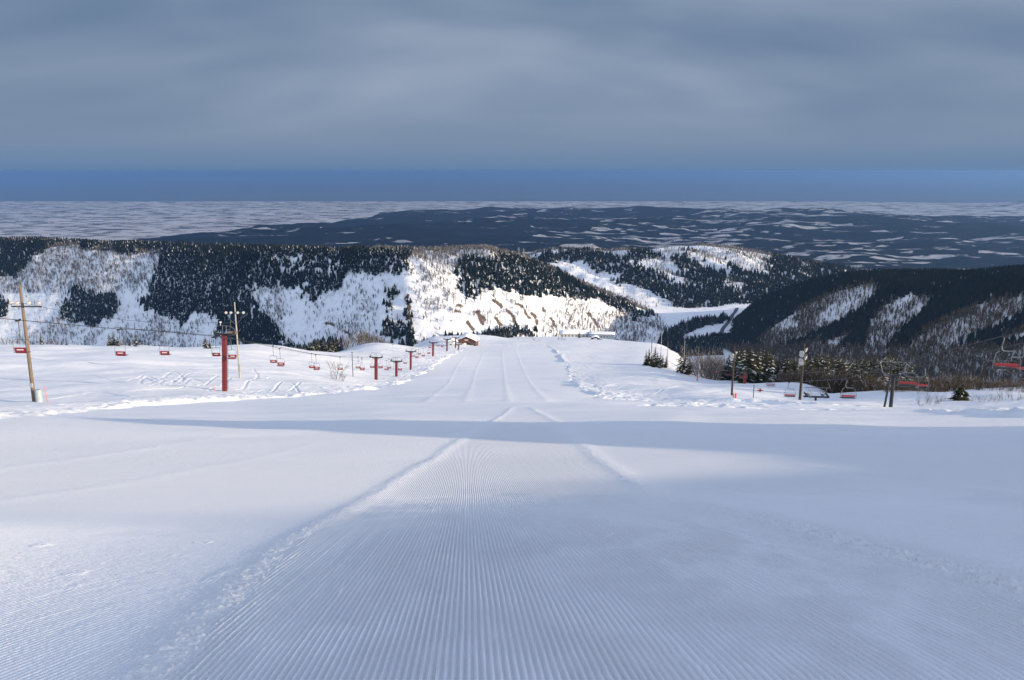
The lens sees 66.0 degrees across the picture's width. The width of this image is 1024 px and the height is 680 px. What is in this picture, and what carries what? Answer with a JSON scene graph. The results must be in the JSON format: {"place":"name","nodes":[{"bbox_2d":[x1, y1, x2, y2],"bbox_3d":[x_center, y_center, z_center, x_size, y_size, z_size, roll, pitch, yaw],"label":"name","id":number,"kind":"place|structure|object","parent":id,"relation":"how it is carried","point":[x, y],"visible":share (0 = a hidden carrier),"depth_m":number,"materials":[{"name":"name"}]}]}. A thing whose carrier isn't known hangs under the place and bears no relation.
{"place":"outdoors","nodes":[
{"label":"outdoors","id":0,"kind":"place"},
{"bbox_2d":[0,245,663,349],"bbox_3d":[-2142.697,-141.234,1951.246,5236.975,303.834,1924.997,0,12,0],"label":"hill","id":1,"kind":"structure","parent":0,"point":[464,320],"depth_m":1231.66,"materials":[{"name":"white snow"}]},
{"bbox_2d":[0,236,654,351],"bbox_3d":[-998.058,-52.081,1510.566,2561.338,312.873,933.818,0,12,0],"label":"conifer wood","id":2,"kind":"object","parent":1,"relation":"on","point":[228,255],"visible":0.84,"depth_m":1307.79,"materials":[{"name":"green plant"}]},
{"bbox_2d":[0,236,699,348],"bbox_3d":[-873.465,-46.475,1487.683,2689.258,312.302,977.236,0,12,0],"label":"bare wood","id":3,"kind":"object","parent":1,"relation":"on","point":[476,247],"visible":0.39,"depth_m":1323.33,"materials":[{"name":"grey plant"}]},
{"bbox_2d":[0,335,1023,679],"bbox_3d":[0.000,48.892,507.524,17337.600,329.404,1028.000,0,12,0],"label":"ski slope","id":4,"kind":"structure","parent":0,"point":[488,507],"depth_m":10.52,"materials":[{"name":"white snow"}]},
{"bbox_2d":[9,285,41,401],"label":"light pole","id":5,"kind":"object","parent":4,"relation":"on","point":[31,377],"visible":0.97,"depth_m":85.71,"materials":[{"name":"brown wood"}]},
{"bbox_2d":[0,303,235,322],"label":"power cable","id":6,"kind":"object","parent":5,"relation":"attached to","point":[96,316],"visible":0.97,"depth_m":92.95,"materials":[{"name":"metal"}]},
{"bbox_2d":[34,389,42,401],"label":"padded post","id":7,"kind":"object","parent":4,"relation":"on","point":[38,395],"visible":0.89,"depth_m":86.16,"materials":[{"name":"white plastic"}]},
{"bbox_2d":[111,332,117,345],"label":"conifer","id":8,"kind":"object","parent":4,"relation":"on","point":[113,341],"visible":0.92,"depth_m":247.31,"materials":[{"name":"green plant"}]},
{"bbox_2d":[202,336,210,348],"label":"conifer","id":9,"kind":"object","parent":4,"relation":"on","point":[205,345],"visible":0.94,"depth_m":251.46,"materials":[{"name":"green plant"}]},
{"bbox_2d":[211,321,235,390],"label":"lift tower","id":10,"kind":"structure","parent":4,"relation":"on","point":[224,362],"depth_m":114.35,"materials":[{"name":"red metal"}]},
{"bbox_2d":[225,302,244,377],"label":"light pole","id":11,"kind":"object","parent":4,"relation":"on","point":[230,332],"visible":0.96,"depth_m":152.87,"materials":[{"name":"brown wood"}]},
{"bbox_2d":[328,339,334,351],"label":"conifer","id":12,"kind":"object","parent":4,"relation":"on","point":[332,348],"visible":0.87,"depth_m":361.88,"materials":[{"name":"green plant"}]},
{"bbox_2d":[324,360,348,378],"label":"bare bush","id":13,"kind":"object","parent":4,"relation":"on","point":[335,369],"visible":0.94,"depth_m":193.18,"materials":[{"name":"plant"}]},
{"bbox_2d":[369,353,382,379],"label":"lift tower","id":14,"kind":"structure","parent":4,"relation":"on","point":[375,368],"depth_m":221.17,"materials":[{"name":"red metal"}]},
{"bbox_2d":[0,318,441,360],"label":"haul rope","id":15,"kind":"object","parent":14,"relation":"attached to","point":[188,333],"visible":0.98,"depth_m":100.39,"materials":[{"name":"metal"}]},
{"bbox_2d":[13,319,30,352],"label":"two seat chair","id":16,"kind":"object","parent":15,"relation":"hanging from","point":[20,350],"visible":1,"depth_m":72.22,"materials":[{"name":"red metal"}]},
{"bbox_2d":[115,328,128,355],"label":"two seat chair","id":17,"kind":"object","parent":15,"relation":"hanging from","point":[120,353],"visible":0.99,"depth_m":89.45,"materials":[{"name":"metal"}]},
{"bbox_2d":[159,330,170,354],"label":"two seat chair","id":18,"kind":"object","parent":15,"relation":"hanging from","point":[164,353],"visible":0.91,"depth_m":99.90,"materials":[{"name":"metal"}]},
{"bbox_2d":[211,338,221,355],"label":"two seat chair","id":19,"kind":"object","parent":15,"relation":"hanging from","point":[215,354],"visible":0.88,"depth_m":115.80,"materials":[{"name":"metal"}]},
{"bbox_2d":[227,337,236,358],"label":"two seat chair","id":20,"kind":"object","parent":15,"relation":"hanging from","point":[232,356],"visible":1,"depth_m":113.79,"materials":[{"name":"metal"}]},
{"bbox_2d":[277,348,284,365],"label":"two seat chair","id":21,"kind":"object","parent":15,"relation":"hanging from","point":[280,363],"visible":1,"depth_m":135.04,"materials":[{"name":"metal"}]},
{"bbox_2d":[390,357,401,376],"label":"lift tower","id":22,"kind":"structure","parent":4,"relation":"on","point":[396,362],"depth_m":246.82,"materials":[{"name":"red metal"}]},
{"bbox_2d":[405,348,415,369],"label":"lift tower","id":23,"kind":"structure","parent":4,"relation":"on","point":[411,351],"depth_m":279.24,"materials":[{"name":"red metal"}]},
{"bbox_2d":[429,340,437,355],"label":"lift tower","id":24,"kind":"structure","parent":4,"relation":"on","point":[432,342],"depth_m":335.68,"materials":[{"name":"red metal"}]},
{"bbox_2d":[445,337,457,346],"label":"lift station hut","id":25,"kind":"object","parent":4,"relation":"on","point":[451,342],"visible":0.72,"depth_m":437.65,"materials":[{"name":"metal"}]},
{"bbox_2d":[457,332,479,345],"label":"lodge","id":26,"kind":"structure","parent":4,"relation":"on","point":[468,338],"depth_m":461.01,"materials":[{"name":"brown wood"}]},
{"bbox_2d":[560,329,588,337],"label":"long building","id":27,"kind":"structure","parent":4,"relation":"on","point":[571,333],"depth_m":664.71,"materials":[{"name":"metal"}]},
{"bbox_2d":[588,331,614,339],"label":"long building","id":28,"kind":"structure","parent":4,"relation":"on","point":[605,334],"depth_m":659.58,"materials":[{"name":"metal"}]},
{"bbox_2d":[643,352,648,365],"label":"conifer","id":29,"kind":"object","parent":4,"relation":"on","point":[645,362],"visible":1,"depth_m":310.34,"materials":[{"name":"green plant"}]},
{"bbox_2d":[647,350,651,365],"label":"conifer","id":30,"kind":"object","parent":4,"relation":"on","point":[649,357],"visible":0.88,"depth_m":311.80,"materials":[{"name":"green plant"}]},
{"bbox_2d":[654,354,659,366],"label":"conifer","id":31,"kind":"object","parent":4,"relation":"on","point":[657,361],"visible":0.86,"depth_m":307.03,"materials":[{"name":"green plant"}]},
{"bbox_2d":[675,346,684,372],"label":"conifer","id":32,"kind":"object","parent":4,"relation":"on","point":[681,356],"visible":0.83,"depth_m":290.57,"materials":[{"name":"green plant"}]},
{"bbox_2d":[679,351,688,373],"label":"conifer","id":33,"kind":"object","parent":4,"relation":"on","point":[684,365],"visible":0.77,"depth_m":287.68,"materials":[{"name":"green plant"}]},
{"bbox_2d":[683,361,694,374],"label":"conifer","id":34,"kind":"object","parent":4,"relation":"on","point":[688,372],"visible":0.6,"depth_m":283.90,"materials":[{"name":"green plant"}]},
{"bbox_2d":[678,349,712,376],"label":"bare shrub","id":35,"kind":"object","parent":4,"relation":"on","point":[696,362],"visible":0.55,"depth_m":277.79,"materials":[{"name":"plant"}]},
{"bbox_2d":[681,353,718,377],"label":"bare shrub","id":36,"kind":"object","parent":4,"relation":"on","point":[697,366],"visible":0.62,"depth_m":273.18,"materials":[{"name":"brown plant"}]},
{"bbox_2d":[683,348,719,376],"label":"bare shrub","id":37,"kind":"object","parent":4,"relation":"on","point":[701,356],"visible":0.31,"depth_m":297.77,"materials":[{"name":"brown plant"}]},
{"bbox_2d":[688,348,720,374],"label":"bare shrub","id":38,"kind":"object","parent":4,"relation":"on","point":[698,362],"visible":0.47,"depth_m":280.15,"materials":[{"name":"plant"}]},
{"bbox_2d":[688,345,726,379],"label":"bare shrub","id":39,"kind":"object","parent":4,"relation":"on","point":[703,364],"visible":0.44,"depth_m":277.71,"materials":[{"name":"plant"}]},
{"bbox_2d":[695,353,724,378],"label":"bare shrub","id":40,"kind":"object","parent":4,"relation":"on","point":[707,368],"visible":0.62,"depth_m":267.51,"materials":[{"name":"plant"}]},
{"bbox_2d":[704,356,723,379],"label":"bare shrub","id":41,"kind":"object","parent":4,"relation":"on","point":[711,370],"visible":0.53,"depth_m":264.53,"materials":[{"name":"plant"}]},
{"bbox_2d":[709,353,725,379],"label":"bare shrub","id":42,"kind":"object","parent":4,"relation":"on","point":[719,364],"visible":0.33,"depth_m":263.14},
{"bbox_2d":[704,356,731,379],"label":"bare shrub","id":43,"kind":"object","parent":4,"relation":"on","point":[717,367],"visible":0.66,"depth_m":261.63,"materials":[{"name":"plant"}]},
{"bbox_2d":[705,355,732,379],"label":"bare shrub","id":44,"kind":"object","parent":4,"relation":"on","point":[715,368],"visible":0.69,"depth_m":262.62,"materials":[{"name":"brown plant"}]},
{"bbox_2d":[719,354,735,380],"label":"conifer","id":45,"kind":"object","parent":4,"relation":"on","point":[728,368],"visible":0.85,"depth_m":246.98,"materials":[{"name":"green plant"}]},
{"bbox_2d":[731,347,736,394],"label":"light pole","id":46,"kind":"object","parent":4,"relation":"on","point":[733,356],"visible":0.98,"depth_m":136.03,"materials":[{"name":"brown wood"}]},
{"bbox_2d":[730,350,741,370],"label":"conifer","id":47,"kind":"object","parent":4,"relation":"on","point":[739,352],"visible":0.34,"depth_m":256.14,"materials":[{"name":"green plant"}]},
{"bbox_2d":[734,356,743,380],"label":"conifer","id":48,"kind":"object","parent":4,"relation":"on","point":[740,362],"visible":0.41,"depth_m":239.10,"materials":[{"name":"green plant"}]},
{"bbox_2d":[735,347,745,371],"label":"conifer","id":49,"kind":"object","parent":4,"relation":"on","point":[742,352],"visible":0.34,"depth_m":249.29,"materials":[{"name":"green plant"}]},
{"bbox_2d":[734,351,748,379],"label":"conifer","id":50,"kind":"object","parent":4,"relation":"on","point":[743,365],"visible":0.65,"depth_m":232.51,"materials":[{"name":"green plant"}]},
{"bbox_2d":[737,368,752,383],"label":"lift tower","id":51,"kind":"structure","parent":4,"relation":"on","point":[744,375],"depth_m":206.34,"materials":[{"name":"red metal"}]},
{"bbox_2d":[735,348,760,382],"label":"conifer","id":52,"kind":"object","parent":4,"relation":"on","point":[752,365],"visible":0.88,"depth_m":227.29,"materials":[{"name":"green plant"}]},
{"bbox_2d":[752,356,763,382],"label":"conifer","id":53,"kind":"object","parent":4,"relation":"on","point":[760,366],"visible":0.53,"depth_m":231.03,"materials":[{"name":"green plant"}]},
{"bbox_2d":[757,356,773,382],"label":"conifer","id":54,"kind":"object","parent":4,"relation":"on","point":[764,376],"visible":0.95,"depth_m":223.45,"materials":[{"name":"green plant"}]},
{"bbox_2d":[763,353,776,382],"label":"conifer","id":55,"kind":"object","parent":4,"relation":"on","point":[772,368],"visible":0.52,"depth_m":235.09,"materials":[{"name":"green plant"}]},
{"bbox_2d":[765,350,777,369],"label":"conifer","id":56,"kind":"object","parent":4,"relation":"on","point":[768,354],"visible":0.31,"depth_m":240.20,"materials":[{"name":"green plant"}]},
{"bbox_2d":[778,356,788,379],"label":"conifer","id":57,"kind":"object","parent":4,"relation":"on","point":[784,365],"visible":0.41,"depth_m":235.64,"materials":[{"name":"green plant"}]},
{"bbox_2d":[779,359,789,381],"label":"conifer","id":58,"kind":"object","parent":4,"relation":"on","point":[785,367],"visible":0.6,"depth_m":229.78,"materials":[{"name":"green plant"}]},
{"bbox_2d":[791,362,800,382],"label":"conifer","id":59,"kind":"object","parent":4,"relation":"on","point":[797,366],"visible":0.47,"depth_m":228.32,"materials":[{"name":"green plant"}]},
{"bbox_2d":[790,368,804,382],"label":"bare shrub","id":60,"kind":"object","parent":4,"relation":"on","point":[795,375],"visible":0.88,"depth_m":213.86,"materials":[{"name":"brown plant"}]},
{"bbox_2d":[798,344,807,399],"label":"light pole","id":61,"kind":"object","parent":4,"relation":"on","point":[802,358],"visible":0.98,"depth_m":125.42,"materials":[{"name":"brown wood"}]},
{"bbox_2d":[803,356,815,383],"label":"conifer","id":62,"kind":"object","parent":4,"relation":"on","point":[809,367],"visible":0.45,"depth_m":222.31,"materials":[{"name":"green plant"}]},
{"bbox_2d":[806,363,832,386],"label":"bare shrub","id":63,"kind":"object","parent":4,"relation":"on","point":[817,374],"visible":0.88,"depth_m":206.38,"materials":[{"name":"brown plant"}]},
{"bbox_2d":[814,358,826,386],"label":"conifer","id":64,"kind":"object","parent":4,"relation":"on","point":[821,369],"visible":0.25,"depth_m":214.67,"materials":[{"name":"green plant"}]},
{"bbox_2d":[819,355,831,390],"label":"conifer","id":65,"kind":"object","parent":4,"relation":"on","point":[826,366],"visible":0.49,"depth_m":209.84,"materials":[{"name":"green plant"}]},
{"bbox_2d":[819,370,833,391],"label":"bare shrub","id":66,"kind":"object","parent":4,"relation":"on","point":[824,380],"visible":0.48,"depth_m":197.52,"materials":[{"name":"plant"}]},
{"bbox_2d":[820,365,844,392],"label":"bare shrub","id":67,"kind":"object","parent":4,"relation":"on","point":[823,383],"visible":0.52,"depth_m":198.87,"materials":[{"name":"plant"}]},
{"bbox_2d":[822,368,845,393],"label":"bare shrub","id":68,"kind":"object","parent":4,"relation":"on","point":[830,383],"visible":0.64,"depth_m":192.74,"materials":[{"name":"plant"}]},
{"bbox_2d":[826,357,842,391],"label":"conifer","id":69,"kind":"object","parent":4,"relation":"on","point":[837,366],"visible":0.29,"depth_m":203.47,"materials":[{"name":"green plant"}]},
{"bbox_2d":[822,369,851,392],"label":"bare shrub","id":70,"kind":"object","parent":4,"relation":"on","point":[832,390],"visible":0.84,"depth_m":187.91,"materials":[{"name":"plant"}]},
{"bbox_2d":[831,359,846,392],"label":"conifer","id":71,"kind":"object","parent":4,"relation":"on","point":[842,365],"visible":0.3,"depth_m":199.48,"materials":[{"name":"green plant"}]},
{"bbox_2d":[828,364,856,392],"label":"bare shrub","id":72,"kind":"object","parent":4,"relation":"on","point":[835,382],"visible":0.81,"depth_m":190.32,"materials":[{"name":"plant"}]},
{"bbox_2d":[836,368,854,392],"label":"bare shrub","id":73,"kind":"object","parent":4,"relation":"on","point":[844,382],"visible":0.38,"depth_m":189.57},
{"bbox_2d":[841,363,854,392],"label":"conifer","id":74,"kind":"object","parent":4,"relation":"on","point":[852,364],"visible":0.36,"depth_m":191.35,"materials":[{"name":"green plant"}]},
{"bbox_2d":[838,367,862,391],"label":"bare shrub","id":75,"kind":"object","parent":4,"relation":"on","point":[847,382],"visible":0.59,"depth_m":182.90,"materials":[{"name":"plant"}]},
{"bbox_2d":[848,363,870,390],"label":"bare shrub","id":76,"kind":"object","parent":4,"relation":"on","point":[855,381],"visible":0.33,"depth_m":179.45,"materials":[{"name":"brown plant"}]},
{"bbox_2d":[851,355,868,391],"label":"conifer","id":77,"kind":"object","parent":4,"relation":"on","point":[862,371],"visible":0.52,"depth_m":182.54,"materials":[{"name":"green plant"}]},
{"bbox_2d":[851,373,869,391],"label":"bare shrub","id":78,"kind":"object","parent":4,"relation":"on","point":[858,389],"visible":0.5,"depth_m":173.69,"materials":[{"name":"brown plant"}]},
{"bbox_2d":[850,367,879,391],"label":"bare shrub","id":79,"kind":"object","parent":4,"relation":"on","point":[862,379],"visible":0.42,"depth_m":168.85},
{"bbox_2d":[860,366,888,390],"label":"bare shrub","id":80,"kind":"object","parent":4,"relation":"on","point":[870,380],"visible":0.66,"depth_m":164.31,"materials":[{"name":"plant"}]},
{"bbox_2d":[873,354,892,390],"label":"conifer","id":81,"kind":"object","parent":4,"relation":"on","point":[885,358],"visible":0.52,"depth_m":164.20,"materials":[{"name":"green plant"}]},
{"bbox_2d":[883,366,894,406],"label":"pole","id":82,"kind":"object","parent":4,"relation":"on","point":[886,396],"visible":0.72,"depth_m":93.14,"materials":[{"name":"metal"}]},
{"bbox_2d":[875,361,914,406],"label":"lift tower","id":83,"kind":"structure","parent":4,"relation":"on","point":[882,373],"depth_m":94.98,"materials":[{"name":"metal"}]},
{"bbox_2d":[894,365,906,389],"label":"conifer","id":84,"kind":"object","parent":4,"relation":"on","point":[899,378],"visible":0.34,"depth_m":156.22,"materials":[{"name":"green plant"}]},
{"bbox_2d":[937,375,953,391],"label":"bare shrub","id":85,"kind":"object","parent":4,"relation":"on","point":[945,383],"visible":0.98,"depth_m":135.23,"materials":[{"name":"brown plant"}]},
{"bbox_2d":[937,374,955,391],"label":"bare shrub","id":86,"kind":"object","parent":4,"relation":"on","point":[944,383],"visible":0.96,"depth_m":134.89,"materials":[{"name":"brown plant"}]},
{"bbox_2d":[947,384,970,400],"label":"pine","id":87,"kind":"object","parent":4,"relation":"on","point":[961,394],"visible":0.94,"depth_m":107.48,"materials":[{"name":"green plant"}]},
{"bbox_2d":[974,377,987,389],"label":"bare shrub","id":88,"kind":"object","parent":4,"relation":"on","point":[979,383],"visible":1,"depth_m":130.04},
{"bbox_2d":[0,201,1023,269],"bbox_3d":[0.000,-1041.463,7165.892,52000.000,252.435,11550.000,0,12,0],"label":"land","id":89,"kind":"structure","parent":0,"point":[881,235],"depth_m":6305.34,"materials":[{"name":"white snow"}]},
{"bbox_2d":[0,177,1023,202],"bbox_3d":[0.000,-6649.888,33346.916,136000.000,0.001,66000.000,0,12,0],"label":"sea","id":90,"kind":"structure","parent":0,"point":[938,189],"depth_m":21231.28,"materials":[{"name":"liquid"}]},
{"bbox_2d":[0,0,1023,176],"label":"sky","id":91,"kind":"structure","parent":0,"point":[89,88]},
{"bbox_2d":[530,246,846,306],"bbox_3d":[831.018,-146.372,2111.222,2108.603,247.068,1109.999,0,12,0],"label":"hill","id":92,"kind":"structure","parent":0,"point":[603,281],"depth_m":1775.11,"materials":[{"name":"white snow"}]},
{"bbox_2d":[525,242,865,307],"bbox_3d":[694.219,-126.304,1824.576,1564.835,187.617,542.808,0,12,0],"label":"bare wood","id":93,"kind":"object","parent":92,"relation":"on","point":[753,250],"visible":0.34,"depth_m":1841.47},
{"bbox_2d":[533,246,860,307],"bbox_3d":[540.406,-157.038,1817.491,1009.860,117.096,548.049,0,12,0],"label":"conifer wood","id":94,"kind":"object","parent":92,"relation":"on","point":[728,295],"visible":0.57,"depth_m":1740.32,"materials":[{"name":"green plant"}]},
{"bbox_2d":[643,301,750,378],"bbox_3d":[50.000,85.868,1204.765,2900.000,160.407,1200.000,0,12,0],"label":"valley floor","id":95,"kind":"structure","parent":0,"point":[672,315],"depth_m":1467.20,"materials":[{"name":"white snow"}]},
{"bbox_2d":[657,311,729,356],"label":"conifer wood","id":96,"kind":"object","parent":95,"relation":"on","point":[693,324],"visible":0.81,"depth_m":1246.43,"materials":[{"name":"green plant"}]},
{"bbox_2d":[720,308,738,338],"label":"road","id":97,"kind":"structure","parent":0,"point":[724,326],"depth_m":1379.57,"materials":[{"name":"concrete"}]},
{"bbox_2d":[803,387,828,400],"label":"lift tower","id":98,"kind":"structure","parent":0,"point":[816,397],"depth_m":134.85,"materials":[{"name":"metal"}]},
{"bbox_2d":[710,331,1023,381],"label":"haul rope","id":99,"kind":"object","parent":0,"point":[904,361],"visible":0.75,"depth_m":86.50,"materials":[{"name":"metal"}]},
{"bbox_2d":[784,381,795,396],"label":"wide chair","id":100,"kind":"object","parent":99,"relation":"hanging from","point":[791,395],"visible":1,"depth_m":143.68,"materials":[{"name":"metal"}]},
{"bbox_2d":[840,377,856,398],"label":"wide chair","id":101,"kind":"object","parent":99,"relation":"hanging from","point":[850,396],"visible":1,"depth_m":105.99,"materials":[{"name":"metal"}]},
{"bbox_2d":[896,360,918,386],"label":"wide chair","id":102,"kind":"object","parent":99,"relation":"hanging from","point":[900,384],"visible":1,"depth_m":83.66,"materials":[{"name":"metal"}]},
{"bbox_2d":[910,365,930,392],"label":"wide chair","id":103,"kind":"object","parent":99,"relation":"hanging from","point":[925,385],"visible":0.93,"depth_m":90.83,"materials":[{"name":"metal"}]},
{"bbox_2d":[989,333,1020,370],"bbox_3d":[39.009,1.037,62.309,2.069,3.074,1.080,2,12,9],"label":"wide chair","id":104,"kind":"object","parent":99,"relation":"hanging from","point":[1012,365],"visible":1,"depth_m":62.13,"materials":[{"name":"metal"}]},
{"bbox_2d":[1002,341,1023,378],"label":"wide chair","id":105,"kind":"object","parent":99,"relation":"hanging from","point":[1022,368],"visible":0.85,"depth_m":68.35,"materials":[{"name":"metal"}]},
{"bbox_2d":[760,284,1023,388],"bbox_3d":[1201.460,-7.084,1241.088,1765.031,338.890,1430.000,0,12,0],"label":"hill","id":106,"kind":"structure","parent":0,"point":[833,316],"depth_m":1016.05,"materials":[{"name":"white snow"}]},
{"bbox_2d":[710,264,1023,348],"bbox_3d":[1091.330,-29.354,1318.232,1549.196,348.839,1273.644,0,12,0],"label":"conifer wood","id":107,"kind":"object","parent":106,"relation":"on","point":[953,290],"visible":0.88,"depth_m":1049.55,"materials":[{"name":"green plant"}]},
{"bbox_2d":[723,278,1023,391],"bbox_3d":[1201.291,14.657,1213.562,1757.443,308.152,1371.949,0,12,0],"label":"bare wood","id":108,"kind":"object","parent":106,"relation":"on","point":[858,352],"visible":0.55,"depth_m":945.73,"materials":[{"name":"grey plant"}]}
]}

